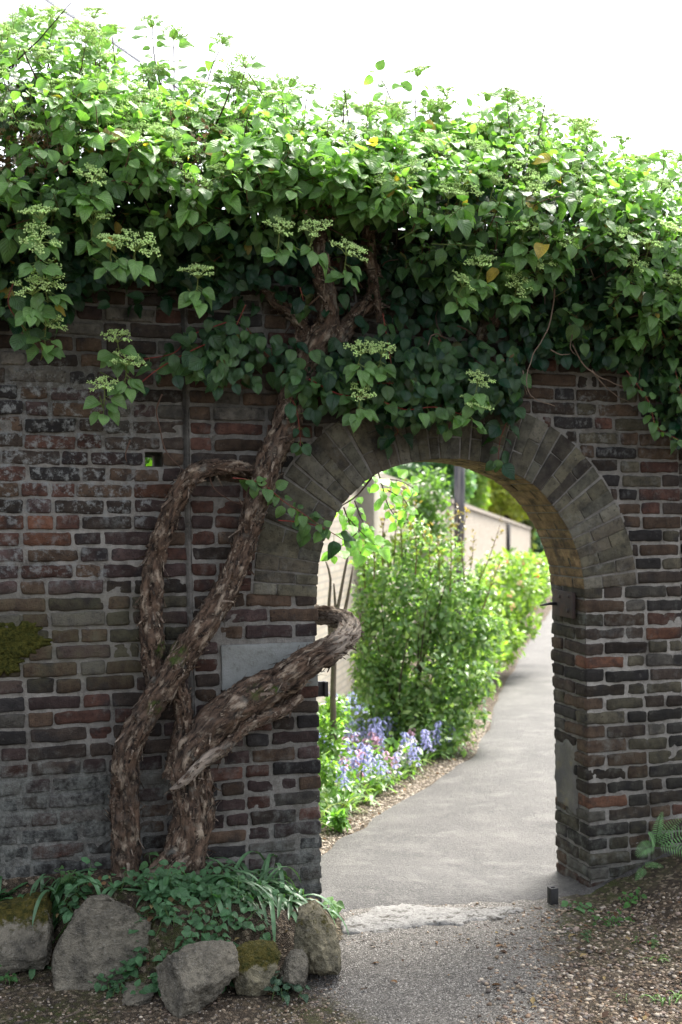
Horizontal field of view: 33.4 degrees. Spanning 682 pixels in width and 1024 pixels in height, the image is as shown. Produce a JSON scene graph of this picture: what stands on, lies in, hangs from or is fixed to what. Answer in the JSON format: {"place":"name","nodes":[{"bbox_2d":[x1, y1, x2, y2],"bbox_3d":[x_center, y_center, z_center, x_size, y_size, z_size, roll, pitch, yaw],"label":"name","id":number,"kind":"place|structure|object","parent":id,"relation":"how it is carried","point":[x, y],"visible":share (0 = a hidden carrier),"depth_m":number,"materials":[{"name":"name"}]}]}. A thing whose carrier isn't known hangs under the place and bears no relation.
{"place":"outdoors","nodes":[
{"label":"outdoors","id":0,"kind":"place"},
{"bbox_2d":[29,868,91,979],"bbox_3d":[-1.162,1.598,4.413,0.606,0.302,0.355,0,0,-28],"label":"strap leaved plant","id":1,"kind":"object","parent":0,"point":[57,899],"visible":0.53,"depth_m":4.45,"materials":[{"name":"green plant"}]},
{"bbox_2d":[45,0,178,89],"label":"overhead cable","id":2,"kind":"object","parent":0,"point":[115,44],"visible":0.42,"depth_m":21.93,"materials":[{"name":"rubber"}]},
{"bbox_2d":[145,457,151,465],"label":"laurel bush","id":3,"kind":"object","parent":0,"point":[148,461],"visible":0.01,"depth_m":6.09,"materials":[{"name":"green plant"}]},
{"bbox_2d":[87,0,221,109],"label":"overhead cable","id":4,"kind":"object","parent":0,"point":[130,34],"visible":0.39,"depth_m":22.43,"materials":[{"name":"rubber"}]},
{"bbox_2d":[317,695,351,788],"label":"leafy perennial","id":5,"kind":"object","parent":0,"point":[326,773],"visible":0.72,"depth_m":6.87,"materials":[{"name":"green plant"}]},
{"bbox_2d":[325,556,353,739],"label":"bare shrub","id":6,"kind":"object","parent":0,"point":[333,694],"visible":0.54,"depth_m":6.89,"materials":[{"name":"brown plant"}]},
{"bbox_2d":[0,567,681,1023],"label":"ground","id":7,"kind":"structure","parent":0,"point":[428,989],"depth_m":4.32,"materials":[{"name":"soil"}]},
{"bbox_2d":[0,965,17,984],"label":"leafy plant","id":8,"kind":"object","parent":7,"relation":"on","point":[10,978],"visible":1,"depth_m":4.19,"materials":[{"name":"green plant"}]},
{"bbox_2d":[0,876,27,900],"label":"strap leaved plant","id":9,"kind":"object","parent":7,"relation":"on","point":[9,893],"visible":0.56,"depth_m":4.53,"materials":[{"name":"green plant"}]},
{"bbox_2d":[0,891,53,975],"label":"rock","id":10,"kind":"object","parent":7,"relation":"on","point":[25,945],"visible":0.87,"depth_m":4.33,"materials":[{"name":"stone"}]},
{"bbox_2d":[50,878,78,930],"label":"strap leaved plant","id":11,"kind":"object","parent":7,"relation":"on","point":[59,891],"visible":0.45,"depth_m":4.47,"materials":[{"name":"green plant"}]},
{"bbox_2d":[54,865,79,891],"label":"leafy plant","id":12,"kind":"object","parent":7,"relation":"on","point":[65,878],"visible":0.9,"depth_m":4.48,"materials":[{"name":"green plant"}]},
{"bbox_2d":[59,857,101,922],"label":"leafy plant","id":13,"kind":"object","parent":7,"relation":"on","point":[66,913],"visible":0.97,"depth_m":4.41,"materials":[{"name":"green plant"}]},
{"bbox_2d":[51,894,151,990],"bbox_3d":[-0.904,1.610,4.281,0.370,0.356,0.258,0,0,-18],"label":"rock","id":14,"kind":"object","parent":7,"relation":"on","point":[96,939],"visible":0.72,"depth_m":4.20,"materials":[{"name":"stone"}]},
{"bbox_2d":[63,875,154,903],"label":"strap leaved plant","id":15,"kind":"object","parent":7,"relation":"on","point":[97,888],"visible":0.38,"depth_m":4.40,"materials":[{"name":"green plant"}]},
{"bbox_2d":[100,980,127,998],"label":"leafy plant","id":16,"kind":"object","parent":7,"relation":"on","point":[115,988],"visible":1,"depth_m":4.12,"materials":[{"name":"green plant"}]},
{"bbox_2d":[88,910,154,991],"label":"leafy plant","id":17,"kind":"object","parent":7,"relation":"on","point":[100,976],"visible":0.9,"depth_m":4.19,"materials":[{"name":"green plant"}]},
{"bbox_2d":[101,872,152,889],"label":"leafy plant","id":18,"kind":"object","parent":7,"relation":"on","point":[105,877],"visible":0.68,"depth_m":4.42,"materials":[{"name":"green plant"}]},
{"bbox_2d":[122,981,154,1005],"bbox_3d":[-0.729,1.739,4.112,0.122,0.026,0.212,0,0,-5],"label":"rock","id":19,"kind":"object","parent":7,"relation":"on","point":[136,999],"visible":0.78,"depth_m":4.07,"materials":[{"name":"stone"}]},
{"bbox_2d":[122,882,159,974],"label":"leafy plant","id":20,"kind":"object","parent":7,"relation":"on","point":[139,960],"visible":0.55,"depth_m":4.25,"materials":[{"name":"green plant"}]},
{"bbox_2d":[109,881,181,971],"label":"leafy plant","id":21,"kind":"object","parent":7,"relation":"on","point":[155,898],"visible":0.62,"depth_m":4.33,"materials":[{"name":"green plant"}]},
{"bbox_2d":[130,947,167,996],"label":"leafy plant","id":22,"kind":"object","parent":7,"relation":"on","point":[151,987],"visible":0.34,"depth_m":4.11,"materials":[{"name":"green plant"}]},
{"bbox_2d":[139,852,158,869],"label":"leafy plant","id":23,"kind":"object","parent":7,"relation":"on","point":[144,865],"visible":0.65,"depth_m":4.59,"materials":[{"name":"green plant"}]},
{"bbox_2d":[120,889,193,978],"bbox_3d":[-0.679,1.574,4.242,0.292,0.296,0.153,0,0,-18],"label":"leafy plant","id":24,"kind":"object","parent":7,"relation":"on","point":[166,917],"visible":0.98,"depth_m":4.23,"materials":[{"name":"green plant"}]},
{"bbox_2d":[141,859,190,900],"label":"leafy plant","id":25,"kind":"object","parent":7,"relation":"on","point":[165,881],"visible":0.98,"depth_m":4.33,"materials":[{"name":"green plant"}]},
{"bbox_2d":[114,862,230,892],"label":"leafy plant","id":26,"kind":"object","parent":7,"relation":"on","point":[191,875],"visible":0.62,"depth_m":4.46,"materials":[{"name":"green plant"}]},
{"bbox_2d":[178,879,191,894],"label":"leafy plant","id":27,"kind":"object","parent":7,"relation":"on","point":[188,885],"visible":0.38,"depth_m":4.43,"materials":[{"name":"green plant"}]},
{"bbox_2d":[171,926,199,953],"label":"leafy plant","id":28,"kind":"object","parent":7,"relation":"on","point":[186,932],"visible":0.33,"depth_m":4.17,"materials":[{"name":"green plant"}]},
{"bbox_2d":[178,876,196,894],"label":"leafy plant","id":29,"kind":"object","parent":7,"relation":"on","point":[184,884],"visible":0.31,"depth_m":4.41,"materials":[{"name":"green plant"}]},
{"bbox_2d":[156,939,239,1018],"bbox_3d":[-0.502,1.650,4.053,0.295,0.243,0.258,0,0,-18],"label":"rock","id":30,"kind":"object","parent":7,"relation":"on","point":[196,977],"visible":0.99,"depth_m":3.99,"materials":[{"name":"stone"}]},
{"bbox_2d":[136,874,267,928],"bbox_3d":[-0.514,1.515,4.417,0.362,0.140,0.446,0,0,29],"label":"strap leaved plant","id":31,"kind":"object","parent":7,"relation":"on","point":[213,899],"visible":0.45,"depth_m":4.42,"materials":[{"name":"green plant"}]},
{"bbox_2d":[179,896,236,944],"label":"leafy plant","id":32,"kind":"object","parent":7,"relation":"on","point":[197,923],"visible":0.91,"depth_m":4.26,"materials":[{"name":"green plant"}]},
{"bbox_2d":[192,879,225,899],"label":"leafy plant","id":33,"kind":"object","parent":7,"relation":"on","point":[204,894],"visible":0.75,"depth_m":4.38,"materials":[{"name":"green plant"}]},
{"bbox_2d":[187,877,230,900],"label":"leafy plant","id":34,"kind":"object","parent":7,"relation":"on","point":[208,891],"visible":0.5,"depth_m":4.43,"materials":[{"name":"green plant"}]},
{"bbox_2d":[197,860,251,884],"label":"leafy plant","id":35,"kind":"object","parent":7,"relation":"on","point":[225,869],"visible":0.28,"depth_m":4.64,"materials":[{"name":"green plant"}]},
{"bbox_2d":[222,939,238,992],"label":"leafy plant","id":36,"kind":"object","parent":7,"relation":"on","point":[231,983],"visible":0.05,"depth_m":4.15,"materials":[{"name":"green plant"}]},
{"bbox_2d":[206,885,270,940],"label":"leafy plant","id":37,"kind":"object","parent":7,"relation":"on","point":[247,923],"visible":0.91,"depth_m":4.36,"materials":[{"name":"green plant"}]},
{"bbox_2d":[231,875,256,896],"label":"leafy plant","id":38,"kind":"object","parent":7,"relation":"on","point":[241,886],"visible":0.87,"depth_m":4.52,"materials":[{"name":"green plant"}]},
{"bbox_2d":[212,886,276,922],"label":"grass tuft","id":39,"kind":"object","parent":7,"relation":"on","point":[251,902],"visible":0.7,"depth_m":4.42,"materials":[{"name":"green plant"}]},
{"bbox_2d":[201,851,307,941],"bbox_3d":[-0.371,1.579,4.664,0.578,0.314,0.615,0,0,39],"label":"strap leaved plant","id":40,"kind":"object","parent":7,"relation":"on","point":[267,888],"visible":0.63,"depth_m":4.68,"materials":[{"name":"green plant"}]},
{"bbox_2d":[233,939,281,995],"bbox_3d":[-0.314,1.681,4.207,0.186,0.175,0.233,0,0,2],"label":"rock","id":41,"kind":"object","parent":7,"relation":"on","point":[259,960],"visible":0.88,"depth_m":4.13,"materials":[{"name":"grey stone"}]},
{"bbox_2d":[234,879,285,909],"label":"leafy plant","id":42,"kind":"object","parent":7,"relation":"on","point":[275,891],"visible":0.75,"depth_m":4.57,"materials":[{"name":"green plant"}]},
{"bbox_2d":[264,971,309,1005],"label":"leafy plant","id":43,"kind":"object","parent":7,"relation":"on","point":[276,982],"visible":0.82,"depth_m":4.09,"materials":[{"name":"green plant"}]},
{"bbox_2d":[277,949,308,992],"bbox_3d":[-0.177,1.686,4.199,0.118,0.154,0.182,0,0,3],"label":"rock","id":44,"kind":"object","parent":7,"relation":"on","point":[294,968],"visible":0.91,"depth_m":4.15,"materials":[{"name":"stone"}]},
{"bbox_2d":[244,862,348,934],"bbox_3d":[-0.207,1.614,4.633,0.440,0.268,0.421,0,0,17],"label":"strap leaved plant","id":45,"kind":"object","parent":7,"relation":"on","point":[281,895],"visible":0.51,"depth_m":4.69,"materials":[{"name":"green plant"}]},
{"bbox_2d":[293,900,341,975],"bbox_3d":[-0.087,1.642,4.324,0.186,0.273,0.302,0,0,3],"label":"rock","id":46,"kind":"object","parent":7,"relation":"on","point":[316,939],"visible":0.85,"depth_m":4.24,"materials":[{"name":"grey stone"}]},
{"bbox_2d":[320,896,344,918],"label":"leafy plant","id":47,"kind":"object","parent":7,"relation":"on","point":[339,904],"visible":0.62,"depth_m":4.89,"materials":[{"name":"green plant"}]},
{"bbox_2d":[321,806,351,832],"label":"leafy perennial","id":48,"kind":"object","parent":7,"relation":"on","point":[337,820],"visible":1,"depth_m":6.32,"materials":[{"name":"green plant"}]},
{"bbox_2d":[0,1,681,882],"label":"climbing hydrangea","id":49,"kind":"object","parent":7,"relation":"on","point":[274,181],"visible":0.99,"depth_m":4.72,"materials":[{"name":"green plant"}]},
{"bbox_2d":[0,207,681,901],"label":"garden wall","id":50,"kind":"structure","parent":7,"relation":"on","point":[594,487],"depth_m":4.88,"materials":[{"name":"brick"}]},
{"bbox_2d":[318,681,327,696],"bbox_3d":[-0.137,0.821,5.263,0.151,0.070,0.040,0,0,-18],"label":"latch keeper","id":51,"kind":"object","parent":50,"relation":"attached to","point":[323,688],"visible":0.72,"depth_m":5.27,"materials":[{"name":"black metal"}]},
{"bbox_2d":[540,589,574,618],"bbox_3d":[1.041,0.445,5.511,0.107,0.130,0.204,0,0,-18],"label":"iron bracket","id":52,"kind":"object","parent":50,"relation":"attached to","point":[562,603],"visible":1,"depth_m":5.51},
{"bbox_2d":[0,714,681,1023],"bbox_3d":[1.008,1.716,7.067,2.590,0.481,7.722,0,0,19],"label":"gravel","id":53,"kind":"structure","parent":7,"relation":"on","point":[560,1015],"depth_m":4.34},
{"bbox_2d":[339,759,347,787],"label":"bluebell","id":54,"kind":"object","parent":7,"relation":"on","point":[344,762],"visible":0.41,"depth_m":7.21,"materials":[{"name":"purple plant"}]},
{"bbox_2d":[339,767,349,797],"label":"bluebell","id":55,"kind":"object","parent":7,"relation":"on","point":[344,778],"visible":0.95,"depth_m":6.91,"materials":[{"name":"purple plant"}]},
{"bbox_2d":[8,719,681,1023],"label":"leaf litter","id":56,"kind":"object","parent":7,"relation":"on","point":[532,999],"visible":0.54,"depth_m":4.46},
{"bbox_2d":[349,750,358,780],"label":"bluebell","id":57,"kind":"object","parent":7,"relation":"on","point":[353,759],"visible":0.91,"depth_m":7.37,"materials":[{"name":"purple plant"}]},
{"bbox_2d":[351,728,359,751],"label":"bluebell","id":58,"kind":"object","parent":7,"relation":"on","point":[356,739],"visible":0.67,"depth_m":8.31,"materials":[{"name":"purple plant"}]},
{"bbox_2d":[350,755,360,782],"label":"bluebell","id":59,"kind":"object","parent":7,"relation":"on","point":[351,760],"visible":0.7,"depth_m":7.39,"materials":[{"name":"pink plant"}]},
{"bbox_2d":[356,747,366,780],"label":"bluebell","id":60,"kind":"object","parent":7,"relation":"on","point":[359,754],"visible":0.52,"depth_m":7.47,"materials":[{"name":"pink plant"}]},
{"bbox_2d":[358,725,366,742],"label":"bluebell","id":61,"kind":"object","parent":7,"relation":"on","point":[361,732],"visible":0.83,"depth_m":8.70,"materials":[{"name":"purple plant"}]},
{"bbox_2d":[358,741,369,785],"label":"bluebell","id":62,"kind":"object","parent":7,"relation":"on","point":[362,755],"visible":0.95,"depth_m":7.40,"materials":[{"name":"purple plant"}]},
{"bbox_2d":[363,744,373,762],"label":"bluebell","id":63,"kind":"object","parent":7,"relation":"on","point":[371,752],"visible":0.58,"depth_m":7.79,"materials":[{"name":"purple plant"}]},
{"bbox_2d":[366,754,376,784],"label":"bluebell","id":64,"kind":"object","parent":7,"relation":"on","point":[370,766],"visible":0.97,"depth_m":7.38,"materials":[{"name":"purple plant"}]},
{"bbox_2d":[372,733,380,760],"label":"bluebell","id":65,"kind":"object","parent":7,"relation":"on","point":[375,740],"visible":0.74,"depth_m":8.18,"materials":[{"name":"pink plant"}]},
{"bbox_2d":[375,750,384,793],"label":"bluebell","id":66,"kind":"object","parent":7,"relation":"on","point":[379,765],"visible":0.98,"depth_m":7.36,"materials":[{"name":"plant"}]},
{"bbox_2d":[378,733,384,754],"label":"bluebell","id":67,"kind":"object","parent":7,"relation":"on","point":[380,737],"visible":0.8,"depth_m":8.19,"materials":[{"name":"purple plant"}]},
{"bbox_2d":[377,719,386,746],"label":"bluebell","id":68,"kind":"object","parent":7,"relation":"on","point":[380,727],"visible":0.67,"depth_m":8.48,"materials":[{"name":"purple plant"}]},
{"bbox_2d":[382,759,389,786],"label":"bluebell","id":69,"kind":"object","parent":7,"relation":"on","point":[386,766],"visible":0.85,"depth_m":7.52,"materials":[{"name":"purple plant"}]},
{"bbox_2d":[383,716,391,751],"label":"bluebell","id":70,"kind":"object","parent":7,"relation":"on","point":[390,724],"visible":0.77,"depth_m":8.82,"materials":[{"name":"purple plant"}]},
{"bbox_2d":[382,749,392,777],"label":"bluebell","id":71,"kind":"object","parent":7,"relation":"on","point":[386,759],"visible":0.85,"depth_m":7.67,"materials":[{"name":"pink plant"}]},
{"bbox_2d":[392,752,401,784],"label":"bluebell","id":72,"kind":"object","parent":7,"relation":"on","point":[396,764],"visible":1,"depth_m":7.58,"materials":[{"name":"purple plant"}]},
{"bbox_2d":[317,692,476,830],"bbox_3d":[-0.003,1.749,8.384,1.850,0.486,6.331,0,0,13],"label":"ground cover","id":73,"kind":"object","parent":7,"relation":"on","point":[330,798],"visible":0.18,"depth_m":7.51,"materials":[{"name":"green plant"}]},
{"bbox_2d":[397,741,404,774],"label":"bluebell","id":74,"kind":"object","parent":7,"relation":"on","point":[401,751],"visible":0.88,"depth_m":7.92,"materials":[{"name":"white plant"}]},
{"bbox_2d":[399,727,408,757],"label":"bluebell","id":75,"kind":"object","parent":7,"relation":"on","point":[403,739],"visible":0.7,"depth_m":8.09,"materials":[{"name":"purple plant"}]},
{"bbox_2d":[403,739,411,771],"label":"bluebell","id":76,"kind":"object","parent":7,"relation":"on","point":[405,755],"visible":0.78,"depth_m":7.98,"materials":[{"name":"plant"}]},
{"bbox_2d":[405,735,417,761],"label":"bluebell","id":77,"kind":"object","parent":7,"relation":"on","point":[410,740],"visible":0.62,"depth_m":8.04,"materials":[{"name":"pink plant"}]},
{"bbox_2d":[409,739,416,773],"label":"bluebell","id":78,"kind":"object","parent":7,"relation":"on","point":[414,750],"visible":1,"depth_m":7.85,"materials":[{"name":"purple plant"}]},
{"bbox_2d":[414,744,421,766],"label":"bluebell","id":79,"kind":"object","parent":7,"relation":"on","point":[420,753],"visible":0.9,"depth_m":7.94,"materials":[{"name":"purple plant"}]},
{"bbox_2d":[315,472,530,705],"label":"boundary wall","id":80,"kind":"structure","parent":7,"relation":"on","point":[484,525],"depth_m":13.25,"materials":[{"name":"paint"}]},
{"bbox_2d":[391,465,456,574],"bbox_3d":[0.924,0.104,12.998,0.782,1.298,0.622,0,0,-18],"label":"shrub","id":81,"kind":"object","parent":80,"relation":"attached to","point":[426,509],"visible":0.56,"depth_m":12.91,"materials":[{"name":"green plant"}]},
{"bbox_2d":[420,726,431,765],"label":"bluebell","id":82,"kind":"object","parent":7,"relation":"on","point":[425,736],"visible":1,"depth_m":8.31,"materials":[{"name":"purple plant"}]},
{"bbox_2d":[346,478,509,758],"bbox_3d":[0.681,0.816,9.095,1.338,2.198,1.220,0,0,5],"label":"shrub","id":83,"kind":"object","parent":7,"relation":"on","point":[385,679],"visible":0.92,"depth_m":8.99,"materials":[{"name":"green plant"}]},
{"bbox_2d":[421,733,434,761],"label":"bluebell","id":84,"kind":"object","parent":7,"relation":"on","point":[432,750],"visible":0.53,"depth_m":8.43,"materials":[{"name":"purple plant"}]},
{"bbox_2d":[381,462,477,503],"bbox_3d":[2.253,0.051,29.951,2.775,5.542,2.423,0,0,-18],"label":"tree","id":85,"kind":"object","parent":7,"relation":"on","point":[470,487],"visible":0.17,"depth_m":29.52,"materials":[{"name":"green plant"}]},
{"bbox_2d":[340,903,522,934],"bbox_3d":[0.400,1.765,4.968,0.903,0.073,0.325,0,0,-18],"label":"threshold stone","id":86,"kind":"object","parent":7,"relation":"on","point":[379,919],"visible":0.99,"depth_m":4.91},
{"bbox_2d":[428,728,436,760],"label":"bluebell","id":87,"kind":"object","parent":7,"relation":"on","point":[430,732],"visible":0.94,"depth_m":8.51,"materials":[{"name":"purple plant"}]},
{"bbox_2d":[431,723,440,746],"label":"bluebell","id":88,"kind":"object","parent":7,"relation":"on","point":[436,725],"visible":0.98,"depth_m":8.52,"materials":[{"name":"purple plant"}]},
{"bbox_2d":[435,717,441,756],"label":"bluebell","id":89,"kind":"object","parent":7,"relation":"on","point":[440,722],"visible":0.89,"depth_m":8.59,"materials":[{"name":"purple plant"}]},
{"bbox_2d":[453,466,464,615],"bbox_3d":[2.236,-1.066,21.506,0.248,7.368,0.209,0,0,-18],"label":"telegraph pole","id":90,"kind":"object","parent":7,"relation":"on","point":[459,486],"visible":0.17,"depth_m":21.42,"materials":[{"name":"grey wood"}]},
{"bbox_2d":[465,472,491,511],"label":"tree","id":91,"kind":"object","parent":7,"relation":"on","point":[479,500],"visible":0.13,"depth_m":45.61,"materials":[{"name":"green plant"}]},
{"bbox_2d":[432,546,551,699],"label":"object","id":92,"kind":"object","parent":7,"relation":"on","point":[515,604],"visible":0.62,"depth_m":14.20,"materials":[{"name":"green plant"}]},
{"bbox_2d":[482,479,528,522],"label":"tree","id":93,"kind":"object","parent":7,"relation":"on","point":[505,503],"visible":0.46,"depth_m":47.55,"materials":[{"name":"green plant"}]},
{"bbox_2d":[515,517,537,552],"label":"tree","id":94,"kind":"object","parent":7,"relation":"on","point":[528,523],"visible":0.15,"depth_m":53.73,"materials":[{"name":"green plant"}]},
{"bbox_2d":[530,530,545,574],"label":"tree","id":95,"kind":"object","parent":7,"relation":"on","point":[539,546],"visible":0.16,"depth_m":55.40,"materials":[{"name":"green plant"}]},
{"bbox_2d":[547,886,557,904],"bbox_3d":[0.973,1.766,5.221,0.038,0.084,0.038,0,0,-18],"label":"gate stop","id":96,"kind":"object","parent":7,"relation":"on","point":[552,895],"visible":1,"depth_m":5.21,"materials":[{"name":"black metal"}]},
{"bbox_2d":[561,900,597,912],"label":"leafy plant","id":97,"kind":"object","parent":7,"relation":"on","point":[565,904],"visible":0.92,"depth_m":5.12,"materials":[{"name":"green plant"}]},
{"bbox_2d":[580,929,591,941],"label":"leafy plant","id":98,"kind":"object","parent":7,"relation":"on","point":[586,934],"visible":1,"depth_m":4.75,"materials":[{"name":"green plant"}]},
{"bbox_2d":[592,909,634,926],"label":"leafy plant","id":99,"kind":"object","parent":7,"relation":"on","point":[628,918],"visible":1,"depth_m":4.92,"materials":[{"name":"green plant"}]},
{"bbox_2d":[618,887,646,907],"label":"leafy plant","id":100,"kind":"object","parent":7,"relation":"on","point":[628,904],"visible":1,"depth_m":5.18,"materials":[{"name":"green plant"}]},
{"bbox_2d":[632,934,658,948],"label":"leafy plant","id":101,"kind":"object","parent":7,"relation":"on","point":[653,941],"visible":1,"depth_m":4.65,"materials":[{"name":"green plant"}]},
{"bbox_2d":[634,862,663,880],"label":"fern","id":102,"kind":"object","parent":7,"relation":"on","point":[642,871],"visible":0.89,"depth_m":5.39,"materials":[{"name":"green plant"}]},
{"bbox_2d":[645,954,670,961],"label":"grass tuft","id":103,"kind":"object","parent":7,"relation":"on","point":[661,958],"visible":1,"depth_m":4.46,"materials":[{"name":"green plant"}]},
{"bbox_2d":[636,812,681,856],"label":"fern","id":104,"kind":"object","parent":7,"relation":"on","point":[653,841],"visible":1,"depth_m":5.40,"materials":[{"name":"green plant"}]},
{"bbox_2d":[639,990,681,1005],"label":"grass tuft","id":105,"kind":"object","parent":7,"relation":"on","point":[664,998],"visible":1,"depth_m":4.05,"materials":[{"name":"green plant"}]},
{"bbox_2d":[0,0,681,236],"label":"sky","id":106,"kind":"structure","parent":0,"point":[618,63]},
{"bbox_2d":[297,609,681,912],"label":"path","id":107,"kind":"structure","parent":0,"point":[480,825],"depth_m":6.36,"materials":[{"name":"concrete"}]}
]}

